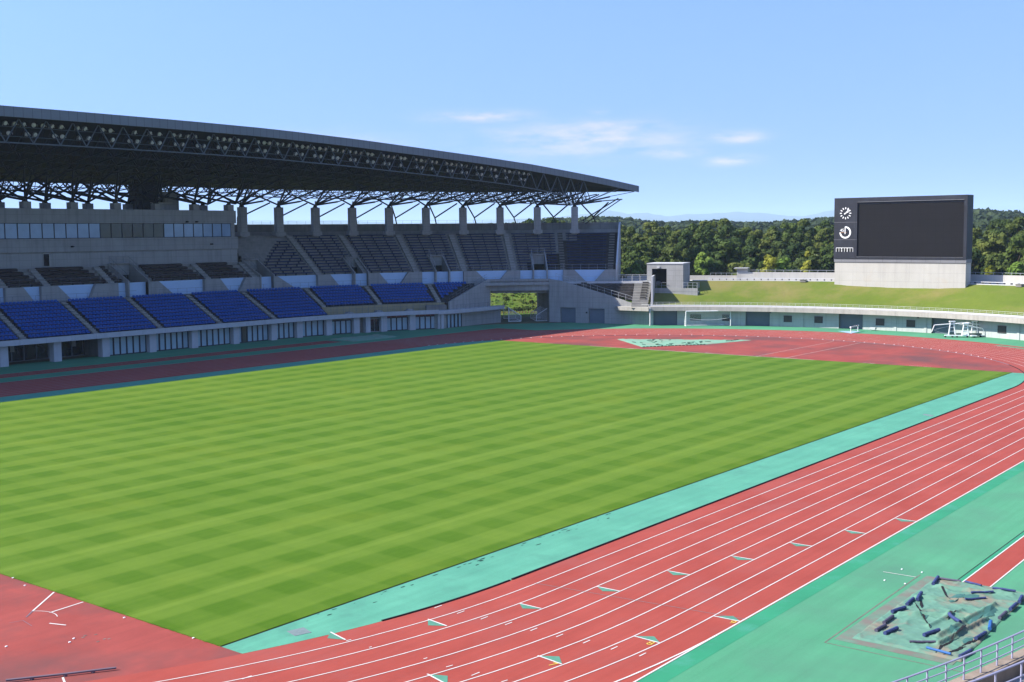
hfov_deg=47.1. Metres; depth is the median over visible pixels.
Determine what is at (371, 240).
bench
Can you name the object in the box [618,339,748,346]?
tarpaulin
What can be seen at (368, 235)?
bench
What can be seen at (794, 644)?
apron
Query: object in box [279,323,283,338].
window
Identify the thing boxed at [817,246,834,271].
broadleaf tree
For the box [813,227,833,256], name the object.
broadleaf tree
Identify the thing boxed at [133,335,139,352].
window
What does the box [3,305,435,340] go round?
railing
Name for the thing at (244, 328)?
window
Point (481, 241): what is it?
bench
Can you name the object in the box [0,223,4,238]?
window
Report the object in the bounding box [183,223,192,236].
window
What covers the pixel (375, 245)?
bench
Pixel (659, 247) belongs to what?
broadleaf tree
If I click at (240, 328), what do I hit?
window
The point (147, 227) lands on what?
window
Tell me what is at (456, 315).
window
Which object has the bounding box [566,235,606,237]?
bench
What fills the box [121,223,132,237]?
window
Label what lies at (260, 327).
window
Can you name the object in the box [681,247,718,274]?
broadleaf tree
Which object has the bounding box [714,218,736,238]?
broadleaf tree
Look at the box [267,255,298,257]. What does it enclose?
bench
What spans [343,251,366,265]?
railing
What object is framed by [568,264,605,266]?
bench
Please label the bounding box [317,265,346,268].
bench
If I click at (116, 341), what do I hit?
window
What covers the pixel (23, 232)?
window
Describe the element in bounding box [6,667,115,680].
kerb rail
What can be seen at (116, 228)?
window
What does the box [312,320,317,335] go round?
window
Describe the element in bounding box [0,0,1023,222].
sky
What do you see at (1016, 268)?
broadleaf tree
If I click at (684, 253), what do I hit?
broadleaf tree
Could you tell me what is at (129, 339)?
window
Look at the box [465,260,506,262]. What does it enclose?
bench
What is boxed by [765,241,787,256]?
broadleaf tree
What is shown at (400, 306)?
railing
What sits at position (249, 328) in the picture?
window
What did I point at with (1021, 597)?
sandbag roll
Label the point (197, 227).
window
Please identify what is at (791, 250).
broadleaf tree
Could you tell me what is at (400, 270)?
railing
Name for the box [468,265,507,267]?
bench
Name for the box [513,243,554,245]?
bench
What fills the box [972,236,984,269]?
broadleaf tree
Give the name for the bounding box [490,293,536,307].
rough grass
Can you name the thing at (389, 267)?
bench
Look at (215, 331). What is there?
window
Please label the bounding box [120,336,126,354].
window
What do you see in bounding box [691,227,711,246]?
broadleaf tree
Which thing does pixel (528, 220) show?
broadleaf tree
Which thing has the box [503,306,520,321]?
football goal
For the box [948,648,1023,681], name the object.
stand
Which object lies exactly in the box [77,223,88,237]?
window
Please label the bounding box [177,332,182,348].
window
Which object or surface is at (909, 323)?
window
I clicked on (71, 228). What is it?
window
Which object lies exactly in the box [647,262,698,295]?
exit hut
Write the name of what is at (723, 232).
broadleaf tree
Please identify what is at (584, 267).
bench
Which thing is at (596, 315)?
shutter door
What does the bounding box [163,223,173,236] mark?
window
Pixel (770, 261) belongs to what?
broadleaf tree
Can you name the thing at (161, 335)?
window
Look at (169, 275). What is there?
bench
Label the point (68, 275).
bench
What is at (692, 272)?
broadleaf tree
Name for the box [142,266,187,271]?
bench
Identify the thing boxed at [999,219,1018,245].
broadleaf tree
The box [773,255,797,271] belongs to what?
broadleaf tree
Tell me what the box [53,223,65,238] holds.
window
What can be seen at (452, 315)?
window
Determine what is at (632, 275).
railing
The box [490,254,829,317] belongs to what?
terrain
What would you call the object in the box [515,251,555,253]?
bench
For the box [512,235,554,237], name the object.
bench
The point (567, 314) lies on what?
shutter door
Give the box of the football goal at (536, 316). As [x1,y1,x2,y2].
[530,307,546,320]
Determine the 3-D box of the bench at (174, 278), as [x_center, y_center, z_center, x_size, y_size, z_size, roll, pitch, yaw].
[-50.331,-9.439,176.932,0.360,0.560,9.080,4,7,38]
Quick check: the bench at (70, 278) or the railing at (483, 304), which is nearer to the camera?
the bench at (70, 278)
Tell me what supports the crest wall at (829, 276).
on the grass bank
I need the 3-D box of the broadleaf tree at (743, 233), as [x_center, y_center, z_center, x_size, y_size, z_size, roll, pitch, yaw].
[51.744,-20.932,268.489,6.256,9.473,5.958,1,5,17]
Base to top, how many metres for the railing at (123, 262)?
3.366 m
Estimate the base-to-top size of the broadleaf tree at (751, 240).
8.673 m
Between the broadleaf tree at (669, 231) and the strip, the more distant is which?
the broadleaf tree at (669, 231)
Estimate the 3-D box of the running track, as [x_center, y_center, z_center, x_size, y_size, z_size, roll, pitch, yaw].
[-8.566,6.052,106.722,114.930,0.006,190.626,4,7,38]
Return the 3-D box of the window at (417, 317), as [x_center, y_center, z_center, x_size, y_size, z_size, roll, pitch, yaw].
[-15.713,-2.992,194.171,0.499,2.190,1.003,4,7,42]
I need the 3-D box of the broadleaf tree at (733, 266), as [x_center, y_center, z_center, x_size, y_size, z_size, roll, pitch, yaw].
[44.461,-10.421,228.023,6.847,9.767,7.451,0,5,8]
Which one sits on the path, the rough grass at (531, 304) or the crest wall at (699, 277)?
the crest wall at (699, 277)
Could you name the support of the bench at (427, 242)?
on the grandstand
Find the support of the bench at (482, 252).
on the grandstand
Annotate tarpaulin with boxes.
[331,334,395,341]
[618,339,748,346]
[853,579,1023,661]
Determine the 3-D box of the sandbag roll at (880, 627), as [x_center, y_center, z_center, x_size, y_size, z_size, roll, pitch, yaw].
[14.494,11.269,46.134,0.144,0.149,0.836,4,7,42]
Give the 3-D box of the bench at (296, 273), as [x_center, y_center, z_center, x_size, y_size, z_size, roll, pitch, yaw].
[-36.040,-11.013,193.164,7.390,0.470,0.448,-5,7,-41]
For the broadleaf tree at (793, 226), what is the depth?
294.33 m
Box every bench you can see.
[0,268,17,271]
[0,272,23,275]
[0,275,28,279]
[2,279,34,283]
[6,282,40,287]
[35,266,82,270]
[38,270,88,274]
[41,273,94,278]
[45,276,99,281]
[49,280,105,285]
[138,263,181,267]
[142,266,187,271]
[145,269,192,274]
[148,272,197,277]
[152,276,203,280]
[196,262,226,265]
[199,265,232,268]
[202,268,237,271]
[205,271,243,275]
[209,274,248,278]
[264,263,305,266]
[265,258,300,260]
[265,260,302,263]
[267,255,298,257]
[268,266,307,269]
[269,252,296,254]
[272,269,310,272]
[273,272,312,275]
[293,235,334,237]
[295,238,336,240]
[297,240,338,242]
[300,243,340,245]
[302,246,342,248]
[304,248,343,251]
[306,251,342,254]
[308,254,347,256]
[310,257,340,259]
[313,260,342,262]
[315,262,344,265]
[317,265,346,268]
[319,268,348,271]
[324,271,350,273]
[346,235,383,236]
[349,237,393,239]
[349,240,394,242]
[351,242,395,244]
[353,245,397,247]
[354,248,398,250]
[356,250,400,253]
[358,253,401,255]
[360,256,402,258]
[361,258,404,261]
[363,261,405,264]
[365,264,407,266]
[367,267,408,269]
[369,269,409,272]
[403,234,444,236]
[404,237,441,238]
[407,242,447,244]
[408,239,446,241]
[408,244,448,246]
[409,247,449,249]
[411,250,450,252]
[412,252,451,254]
[457,236,500,238]
[458,239,498,241]
[460,244,502,246]
[461,241,501,243]
[461,246,502,248]
[462,249,503,251]
[463,252,503,254]
[464,254,504,256]
[464,257,505,259]
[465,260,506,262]
[466,262,506,264]
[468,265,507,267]
[468,268,503,270]
[511,233,553,235]
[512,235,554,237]
[512,238,554,240]
[513,241,554,243]
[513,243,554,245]
[514,246,555,248]
[514,248,555,250]
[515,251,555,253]
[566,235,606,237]
[566,238,605,239]
[566,240,606,242]
[567,248,605,250]
[567,256,605,256]
[567,259,605,259]
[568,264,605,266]
[568,267,602,269]
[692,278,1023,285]
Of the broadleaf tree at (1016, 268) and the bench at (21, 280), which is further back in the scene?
the broadleaf tree at (1016, 268)
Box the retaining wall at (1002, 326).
[648,305,1023,339]
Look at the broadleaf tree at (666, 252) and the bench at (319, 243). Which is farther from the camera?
the broadleaf tree at (666, 252)
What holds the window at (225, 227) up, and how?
in the grandstand
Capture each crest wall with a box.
[627,275,736,280]
[741,272,1023,284]
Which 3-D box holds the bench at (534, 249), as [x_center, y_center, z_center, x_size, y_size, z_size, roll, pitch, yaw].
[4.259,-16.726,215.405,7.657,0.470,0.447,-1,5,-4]
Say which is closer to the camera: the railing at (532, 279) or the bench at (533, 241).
the railing at (532, 279)
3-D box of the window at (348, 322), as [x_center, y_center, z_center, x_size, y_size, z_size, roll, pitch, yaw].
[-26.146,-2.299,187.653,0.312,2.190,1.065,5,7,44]
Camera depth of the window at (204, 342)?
167.63 m
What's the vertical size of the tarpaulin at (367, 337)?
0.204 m
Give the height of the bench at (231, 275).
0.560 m
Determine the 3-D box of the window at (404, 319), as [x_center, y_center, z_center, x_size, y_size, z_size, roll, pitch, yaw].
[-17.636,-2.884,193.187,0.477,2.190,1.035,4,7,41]
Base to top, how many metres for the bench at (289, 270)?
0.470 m
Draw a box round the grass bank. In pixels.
[648,281,1023,315]
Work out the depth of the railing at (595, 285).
203.44 m
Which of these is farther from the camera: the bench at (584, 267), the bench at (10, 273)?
the bench at (584, 267)
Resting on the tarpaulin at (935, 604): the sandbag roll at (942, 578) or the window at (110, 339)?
the sandbag roll at (942, 578)
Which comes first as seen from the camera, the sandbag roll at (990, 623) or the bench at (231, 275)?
the sandbag roll at (990, 623)
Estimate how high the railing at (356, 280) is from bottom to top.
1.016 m
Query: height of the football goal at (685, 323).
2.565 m
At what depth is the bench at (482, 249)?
213.93 m
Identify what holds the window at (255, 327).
in the grandstand
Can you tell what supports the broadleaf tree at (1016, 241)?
on the terrain at (516, 302)
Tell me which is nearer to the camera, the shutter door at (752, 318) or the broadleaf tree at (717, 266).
the shutter door at (752, 318)
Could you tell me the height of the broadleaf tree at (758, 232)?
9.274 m
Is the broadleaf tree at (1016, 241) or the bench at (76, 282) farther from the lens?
the broadleaf tree at (1016, 241)
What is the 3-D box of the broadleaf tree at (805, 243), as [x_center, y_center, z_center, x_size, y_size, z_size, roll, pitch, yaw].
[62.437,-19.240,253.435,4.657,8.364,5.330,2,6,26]
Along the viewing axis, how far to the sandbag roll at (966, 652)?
43.27 m
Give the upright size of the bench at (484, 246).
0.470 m
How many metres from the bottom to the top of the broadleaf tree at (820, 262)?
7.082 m
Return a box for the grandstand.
[0,105,655,366]
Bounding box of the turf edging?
[0,373,1009,646]
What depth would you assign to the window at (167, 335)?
162.87 m
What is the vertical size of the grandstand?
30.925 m
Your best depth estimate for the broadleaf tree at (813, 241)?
289.29 m
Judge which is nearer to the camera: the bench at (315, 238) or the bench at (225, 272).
the bench at (225, 272)
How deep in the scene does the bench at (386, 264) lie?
204.33 m
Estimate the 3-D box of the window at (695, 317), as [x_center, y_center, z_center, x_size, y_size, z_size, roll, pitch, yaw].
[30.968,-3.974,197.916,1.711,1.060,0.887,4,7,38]
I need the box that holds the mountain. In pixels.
[234,210,833,223]
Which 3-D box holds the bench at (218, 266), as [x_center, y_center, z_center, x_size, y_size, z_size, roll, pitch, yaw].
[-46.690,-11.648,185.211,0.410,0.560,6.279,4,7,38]
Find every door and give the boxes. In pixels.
[43,253,49,265]
[370,319,374,331]
[375,318,378,331]
[561,307,575,322]
[590,308,604,322]
[653,311,676,324]
[746,311,769,325]
[840,314,862,328]
[933,318,954,333]
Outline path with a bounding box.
[618,278,660,283]
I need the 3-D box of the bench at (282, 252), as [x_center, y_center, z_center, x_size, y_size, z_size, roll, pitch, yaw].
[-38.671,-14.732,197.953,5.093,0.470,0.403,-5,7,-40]
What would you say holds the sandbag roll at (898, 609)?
on the tarpaulin at (935, 604)
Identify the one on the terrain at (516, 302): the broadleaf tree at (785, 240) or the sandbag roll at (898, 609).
the broadleaf tree at (785, 240)
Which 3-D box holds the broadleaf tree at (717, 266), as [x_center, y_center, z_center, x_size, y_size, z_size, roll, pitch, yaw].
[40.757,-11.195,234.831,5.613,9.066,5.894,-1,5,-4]
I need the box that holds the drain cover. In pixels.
[287,627,311,635]
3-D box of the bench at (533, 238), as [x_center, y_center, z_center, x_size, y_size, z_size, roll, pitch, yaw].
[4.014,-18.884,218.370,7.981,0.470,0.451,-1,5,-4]
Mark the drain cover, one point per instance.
(298, 631)
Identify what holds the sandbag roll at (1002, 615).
on the tarpaulin at (935, 604)
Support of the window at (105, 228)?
in the grandstand
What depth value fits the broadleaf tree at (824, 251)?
250.91 m
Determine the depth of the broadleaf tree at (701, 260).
223.08 m
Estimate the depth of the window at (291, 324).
180.29 m
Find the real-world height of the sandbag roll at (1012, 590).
0.108 m
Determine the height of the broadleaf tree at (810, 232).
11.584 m
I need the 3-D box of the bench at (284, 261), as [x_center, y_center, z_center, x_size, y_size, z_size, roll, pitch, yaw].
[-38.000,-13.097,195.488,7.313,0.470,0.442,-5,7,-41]
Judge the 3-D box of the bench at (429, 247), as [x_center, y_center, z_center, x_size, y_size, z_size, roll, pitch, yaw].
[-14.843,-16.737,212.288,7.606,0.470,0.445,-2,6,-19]
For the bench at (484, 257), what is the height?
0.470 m
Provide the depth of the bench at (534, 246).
216.00 m
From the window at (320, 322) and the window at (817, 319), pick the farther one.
the window at (817, 319)
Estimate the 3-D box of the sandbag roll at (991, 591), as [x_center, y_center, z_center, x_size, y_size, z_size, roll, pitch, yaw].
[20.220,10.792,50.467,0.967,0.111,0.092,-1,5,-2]
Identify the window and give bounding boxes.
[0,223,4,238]
[4,223,17,238]
[17,223,29,238]
[29,223,41,238]
[41,223,53,238]
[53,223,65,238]
[65,223,76,237]
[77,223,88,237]
[88,223,99,237]
[100,223,111,237]
[109,337,113,355]
[111,223,121,237]
[113,337,120,354]
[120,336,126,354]
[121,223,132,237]
[126,336,133,353]
[132,223,143,237]
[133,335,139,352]
[140,335,146,352]
[143,223,153,237]
[153,223,163,237]
[156,334,159,350]
[159,333,165,350]
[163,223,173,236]
[165,333,170,349]
[171,332,177,349]
[173,223,183,236]
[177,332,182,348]
[182,331,188,348]
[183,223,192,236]
[193,223,202,236]
[198,330,200,346]
[201,329,207,346]
[202,223,211,236]
[207,329,212,345]
[212,223,221,236]
[213,328,218,345]
[219,328,224,344]
[221,223,230,236]
[224,328,230,343]
[239,326,241,342]
[242,326,247,342]
[247,326,252,341]
[253,325,257,341]
[258,325,262,340]
[263,324,268,340]
[277,323,278,338]
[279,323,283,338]
[284,323,288,338]
[289,322,293,337]
[303,321,305,336]
[306,321,311,336]
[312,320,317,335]
[318,320,323,335]
[332,321,335,334]
[335,320,340,333]
[340,320,345,333]
[346,320,351,333]
[387,318,390,330]
[391,317,396,330]
[396,317,401,329]
[402,317,407,329]
[416,316,419,329]
[420,316,424,328]
[425,316,430,328]
[431,316,434,328]
[447,314,450,327]
[451,314,454,326]
[455,314,457,326]
[458,313,461,326]
[690,314,700,320]
[722,315,729,320]
[784,316,791,321]
[814,316,822,322]
[876,319,883,325]
[906,320,914,326]
[997,326,1006,333]
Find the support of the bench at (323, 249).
on the grandstand
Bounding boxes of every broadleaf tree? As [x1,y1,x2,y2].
[525,218,533,222]
[546,217,556,222]
[619,264,626,300]
[621,225,634,251]
[621,226,635,251]
[621,239,629,271]
[621,246,635,272]
[622,259,645,277]
[624,263,643,277]
[626,241,655,273]
[627,233,644,245]
[642,221,665,241]
[642,244,662,261]
[648,235,665,256]
[652,244,670,258]
[656,247,683,261]
[661,225,676,244]
[666,230,689,259]
[674,230,699,257]
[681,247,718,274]
[681,248,695,268]
[684,223,699,245]
[690,269,697,274]
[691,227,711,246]
[694,252,712,274]
[696,243,722,269]
[699,221,717,234]
[700,223,714,243]
[709,262,724,274]
[712,224,743,250]
[713,240,739,274]
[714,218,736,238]
[717,238,743,269]
[727,262,752,274]
[731,229,747,245]
[734,242,742,260]
[740,246,763,271]
[742,227,752,239]
[742,235,761,259]
[750,229,764,252]
[755,261,770,271]
[758,229,782,255]
[760,254,776,271]
[762,225,781,252]
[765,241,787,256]
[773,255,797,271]
[774,257,790,271]
[778,243,805,260]
[779,222,793,245]
[781,237,789,245]
[788,223,798,231]
[789,226,810,243]
[791,218,818,249]
[791,233,810,258]
[793,257,818,271]
[800,251,812,271]
[802,246,822,264]
[811,225,819,254]
[812,220,833,253]
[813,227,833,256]
[816,259,827,266]
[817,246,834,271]
[819,240,830,259]
[971,248,995,274]
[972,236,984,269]
[973,227,982,238]
[976,239,994,263]
[977,232,1008,261]
[981,219,1005,240]
[984,253,1011,274]
[984,265,995,274]
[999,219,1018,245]
[999,246,1022,262]
[1002,235,1023,271]
[1003,216,1023,245]
[1005,261,1023,275]
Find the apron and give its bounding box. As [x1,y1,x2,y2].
[0,322,1023,681]
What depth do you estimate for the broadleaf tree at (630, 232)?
282.63 m
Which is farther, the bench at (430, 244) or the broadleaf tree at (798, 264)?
the broadleaf tree at (798, 264)
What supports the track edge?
on the running track
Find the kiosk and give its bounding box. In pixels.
[734,267,749,279]
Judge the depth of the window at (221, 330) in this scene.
170.03 m
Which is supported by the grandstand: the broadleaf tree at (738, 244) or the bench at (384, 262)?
the bench at (384, 262)
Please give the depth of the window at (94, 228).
170.03 m
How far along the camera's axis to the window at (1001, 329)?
168.66 m
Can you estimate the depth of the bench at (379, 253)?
207.02 m
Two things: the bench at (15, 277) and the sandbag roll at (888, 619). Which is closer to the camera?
the sandbag roll at (888, 619)
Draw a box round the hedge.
[501,307,536,310]
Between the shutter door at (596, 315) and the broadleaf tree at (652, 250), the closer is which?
the shutter door at (596, 315)
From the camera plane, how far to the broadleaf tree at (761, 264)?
230.92 m
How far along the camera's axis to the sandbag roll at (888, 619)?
47.08 m
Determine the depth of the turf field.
82.65 m
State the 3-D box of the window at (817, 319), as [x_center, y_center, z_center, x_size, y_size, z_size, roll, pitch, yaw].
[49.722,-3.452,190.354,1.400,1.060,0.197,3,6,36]
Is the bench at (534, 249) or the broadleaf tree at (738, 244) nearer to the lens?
the bench at (534, 249)
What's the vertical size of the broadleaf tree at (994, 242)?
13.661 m
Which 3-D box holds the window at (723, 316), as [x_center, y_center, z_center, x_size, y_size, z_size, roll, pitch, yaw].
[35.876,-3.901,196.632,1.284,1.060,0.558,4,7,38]
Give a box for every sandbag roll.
[874,623,886,631]
[882,614,893,623]
[883,626,898,634]
[891,605,906,612]
[905,597,914,605]
[909,640,935,642]
[916,591,922,600]
[922,628,940,636]
[926,646,951,654]
[931,575,939,584]
[939,577,960,581]
[948,612,961,622]
[958,649,972,656]
[965,580,981,585]
[965,597,985,599]
[971,590,993,592]
[974,631,986,639]
[988,620,992,630]
[992,587,1015,591]
[998,610,1007,618]
[1008,602,1017,610]
[1017,594,1023,602]
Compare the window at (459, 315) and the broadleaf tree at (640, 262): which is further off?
the broadleaf tree at (640, 262)
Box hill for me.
[512,207,1023,244]
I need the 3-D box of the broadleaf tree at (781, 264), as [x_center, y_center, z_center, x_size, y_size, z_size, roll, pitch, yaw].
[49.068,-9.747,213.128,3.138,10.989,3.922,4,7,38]
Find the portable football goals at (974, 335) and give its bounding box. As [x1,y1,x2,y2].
[932,321,984,337]
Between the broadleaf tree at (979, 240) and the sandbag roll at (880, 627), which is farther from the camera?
the broadleaf tree at (979, 240)
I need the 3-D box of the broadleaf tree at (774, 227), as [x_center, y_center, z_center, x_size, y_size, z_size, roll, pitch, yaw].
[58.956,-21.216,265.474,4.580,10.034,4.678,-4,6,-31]
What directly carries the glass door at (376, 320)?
in the grandstand
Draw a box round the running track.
[0,328,1023,681]
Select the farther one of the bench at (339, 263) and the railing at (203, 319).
the bench at (339, 263)
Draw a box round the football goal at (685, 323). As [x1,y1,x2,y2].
[684,311,730,325]
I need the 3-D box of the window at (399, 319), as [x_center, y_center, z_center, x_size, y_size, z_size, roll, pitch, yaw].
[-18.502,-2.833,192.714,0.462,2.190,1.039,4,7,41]
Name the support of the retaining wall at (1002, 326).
on the apron
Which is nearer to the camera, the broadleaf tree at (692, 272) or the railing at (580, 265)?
the railing at (580, 265)
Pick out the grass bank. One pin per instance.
(996, 299)
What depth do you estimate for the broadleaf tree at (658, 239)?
259.20 m
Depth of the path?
212.88 m
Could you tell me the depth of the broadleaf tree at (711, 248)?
239.88 m
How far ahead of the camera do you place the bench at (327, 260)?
200.39 m
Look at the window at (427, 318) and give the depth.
195.01 m
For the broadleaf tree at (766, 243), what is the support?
on the terrain at (516, 302)
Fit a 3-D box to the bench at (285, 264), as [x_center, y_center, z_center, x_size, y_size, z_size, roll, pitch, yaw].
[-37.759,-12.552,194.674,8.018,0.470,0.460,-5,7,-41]
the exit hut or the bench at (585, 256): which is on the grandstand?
the bench at (585, 256)
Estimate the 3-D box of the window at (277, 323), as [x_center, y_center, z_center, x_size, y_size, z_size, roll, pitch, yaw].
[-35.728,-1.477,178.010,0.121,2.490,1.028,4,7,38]
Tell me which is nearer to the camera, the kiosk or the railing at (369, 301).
the railing at (369, 301)
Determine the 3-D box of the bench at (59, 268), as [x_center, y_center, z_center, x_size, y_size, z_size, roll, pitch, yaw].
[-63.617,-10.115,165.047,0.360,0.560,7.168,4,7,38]
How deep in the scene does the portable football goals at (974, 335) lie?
171.08 m
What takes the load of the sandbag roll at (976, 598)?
on the tarpaulin at (935, 604)
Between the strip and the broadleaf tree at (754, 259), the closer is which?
the strip
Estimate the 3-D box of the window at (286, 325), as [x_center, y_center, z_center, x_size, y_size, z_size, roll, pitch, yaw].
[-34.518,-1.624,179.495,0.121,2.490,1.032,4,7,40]
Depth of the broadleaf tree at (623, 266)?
235.54 m
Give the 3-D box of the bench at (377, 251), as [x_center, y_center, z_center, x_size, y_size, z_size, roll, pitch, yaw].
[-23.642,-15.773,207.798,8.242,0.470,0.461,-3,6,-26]
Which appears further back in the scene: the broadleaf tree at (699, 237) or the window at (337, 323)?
the broadleaf tree at (699, 237)
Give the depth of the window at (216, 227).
187.01 m
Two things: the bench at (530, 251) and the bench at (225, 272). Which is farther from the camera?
the bench at (530, 251)
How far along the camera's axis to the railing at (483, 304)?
200.41 m
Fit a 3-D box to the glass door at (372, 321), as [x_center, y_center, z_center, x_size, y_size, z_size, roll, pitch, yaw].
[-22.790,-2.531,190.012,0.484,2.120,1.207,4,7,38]
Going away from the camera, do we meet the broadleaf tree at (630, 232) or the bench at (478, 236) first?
the bench at (478, 236)
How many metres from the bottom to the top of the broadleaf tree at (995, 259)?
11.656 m
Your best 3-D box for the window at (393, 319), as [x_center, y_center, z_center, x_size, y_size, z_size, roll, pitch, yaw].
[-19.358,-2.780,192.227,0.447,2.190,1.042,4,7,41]
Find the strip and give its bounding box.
[0,340,1023,653]
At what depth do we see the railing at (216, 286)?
178.37 m
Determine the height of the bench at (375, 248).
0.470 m
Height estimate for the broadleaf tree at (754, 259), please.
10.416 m
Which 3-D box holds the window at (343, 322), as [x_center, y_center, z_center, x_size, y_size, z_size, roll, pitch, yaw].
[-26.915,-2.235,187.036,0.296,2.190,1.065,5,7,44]
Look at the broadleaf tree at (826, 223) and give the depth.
273.66 m
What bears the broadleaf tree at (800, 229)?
on the terrain at (516, 302)
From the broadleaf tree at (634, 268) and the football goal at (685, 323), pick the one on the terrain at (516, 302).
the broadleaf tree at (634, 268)
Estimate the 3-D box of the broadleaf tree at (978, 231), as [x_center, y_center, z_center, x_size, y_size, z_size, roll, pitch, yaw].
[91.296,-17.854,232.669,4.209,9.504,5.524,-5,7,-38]
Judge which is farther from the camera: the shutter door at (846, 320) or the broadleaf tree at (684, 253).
the broadleaf tree at (684, 253)
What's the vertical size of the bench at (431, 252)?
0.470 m
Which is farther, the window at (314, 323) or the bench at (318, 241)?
the bench at (318, 241)
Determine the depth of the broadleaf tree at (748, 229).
294.69 m
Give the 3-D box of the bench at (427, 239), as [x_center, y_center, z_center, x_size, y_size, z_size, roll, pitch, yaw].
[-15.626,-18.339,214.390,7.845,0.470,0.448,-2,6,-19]
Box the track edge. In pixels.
[637,345,1023,681]
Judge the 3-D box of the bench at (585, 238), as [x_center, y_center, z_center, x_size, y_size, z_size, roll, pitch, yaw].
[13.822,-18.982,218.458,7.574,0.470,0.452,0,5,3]
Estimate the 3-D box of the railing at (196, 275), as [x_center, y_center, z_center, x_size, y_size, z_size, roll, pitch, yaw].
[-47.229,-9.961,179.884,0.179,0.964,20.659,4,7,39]
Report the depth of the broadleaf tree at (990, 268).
197.52 m
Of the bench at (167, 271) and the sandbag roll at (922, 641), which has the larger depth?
the bench at (167, 271)
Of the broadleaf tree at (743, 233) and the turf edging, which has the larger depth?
the broadleaf tree at (743, 233)
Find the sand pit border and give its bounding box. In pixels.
[835,576,1023,664]
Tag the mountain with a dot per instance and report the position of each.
(744, 217)
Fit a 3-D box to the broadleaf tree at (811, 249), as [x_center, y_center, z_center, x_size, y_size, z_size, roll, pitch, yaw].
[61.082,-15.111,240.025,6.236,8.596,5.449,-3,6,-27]
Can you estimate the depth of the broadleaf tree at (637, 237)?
268.21 m
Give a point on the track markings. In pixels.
(445, 679)
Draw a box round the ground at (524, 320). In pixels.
[9,317,568,364]
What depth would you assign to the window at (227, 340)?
170.82 m
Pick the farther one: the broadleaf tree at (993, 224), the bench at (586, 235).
the broadleaf tree at (993, 224)
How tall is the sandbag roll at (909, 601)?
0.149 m
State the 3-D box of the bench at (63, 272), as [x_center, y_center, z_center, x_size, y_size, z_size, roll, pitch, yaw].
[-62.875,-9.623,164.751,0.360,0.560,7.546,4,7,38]
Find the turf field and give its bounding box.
[0,340,1011,645]
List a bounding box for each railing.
[0,276,121,286]
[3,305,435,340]
[111,256,145,278]
[145,271,243,280]
[159,284,263,293]
[243,253,270,270]
[261,219,566,223]
[283,279,426,286]
[327,297,440,305]
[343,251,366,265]
[343,302,445,313]
[370,266,432,272]
[433,276,631,280]
[448,265,531,270]
[459,301,503,308]
[547,264,613,269]
[556,274,632,298]
[618,274,646,280]
[650,302,1023,315]
[766,270,1023,274]
[892,630,1023,681]
[969,660,1023,681]
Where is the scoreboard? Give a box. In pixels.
[834,195,973,288]
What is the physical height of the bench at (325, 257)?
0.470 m
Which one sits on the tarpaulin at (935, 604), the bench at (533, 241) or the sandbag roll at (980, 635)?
the sandbag roll at (980, 635)
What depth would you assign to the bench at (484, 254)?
212.70 m
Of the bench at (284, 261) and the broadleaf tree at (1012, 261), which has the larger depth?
the broadleaf tree at (1012, 261)
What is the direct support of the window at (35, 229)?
in the grandstand
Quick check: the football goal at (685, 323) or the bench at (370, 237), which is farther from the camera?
the bench at (370, 237)
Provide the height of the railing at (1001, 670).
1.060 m
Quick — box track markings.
[1,329,1023,681]
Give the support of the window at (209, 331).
in the grandstand
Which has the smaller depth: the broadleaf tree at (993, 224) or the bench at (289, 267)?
the bench at (289, 267)
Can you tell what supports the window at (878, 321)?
in the retaining wall at (1002, 326)
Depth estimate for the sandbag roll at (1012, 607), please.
48.35 m
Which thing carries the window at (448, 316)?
in the grandstand
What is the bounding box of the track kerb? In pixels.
[381,335,1023,620]
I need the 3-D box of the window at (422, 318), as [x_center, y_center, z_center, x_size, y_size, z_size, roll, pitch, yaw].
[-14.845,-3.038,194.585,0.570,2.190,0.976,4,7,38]
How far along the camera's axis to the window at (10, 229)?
160.04 m
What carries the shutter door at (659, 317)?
in the retaining wall at (1002, 326)
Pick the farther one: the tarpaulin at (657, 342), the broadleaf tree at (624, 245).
the broadleaf tree at (624, 245)
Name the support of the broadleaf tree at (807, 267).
on the terrain at (516, 302)
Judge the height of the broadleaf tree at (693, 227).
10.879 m
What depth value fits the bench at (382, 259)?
205.65 m
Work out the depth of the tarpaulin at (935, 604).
47.22 m
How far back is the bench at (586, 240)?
217.56 m
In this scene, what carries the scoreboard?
on the grass bank
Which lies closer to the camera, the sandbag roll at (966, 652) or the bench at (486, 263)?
the sandbag roll at (966, 652)
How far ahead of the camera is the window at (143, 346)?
159.72 m
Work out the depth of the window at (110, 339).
155.95 m
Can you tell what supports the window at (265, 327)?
in the grandstand
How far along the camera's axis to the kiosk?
211.04 m
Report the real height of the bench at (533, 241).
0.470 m
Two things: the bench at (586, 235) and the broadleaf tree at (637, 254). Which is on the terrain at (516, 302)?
the broadleaf tree at (637, 254)
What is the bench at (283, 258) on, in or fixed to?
on the grandstand
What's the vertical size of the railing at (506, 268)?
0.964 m
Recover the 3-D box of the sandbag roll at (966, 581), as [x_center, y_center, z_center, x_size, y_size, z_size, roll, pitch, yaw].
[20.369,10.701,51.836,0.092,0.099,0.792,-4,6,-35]
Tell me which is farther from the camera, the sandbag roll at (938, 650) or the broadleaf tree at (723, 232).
the broadleaf tree at (723, 232)
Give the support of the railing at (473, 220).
on the grandstand
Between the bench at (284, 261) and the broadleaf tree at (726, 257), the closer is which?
the bench at (284, 261)

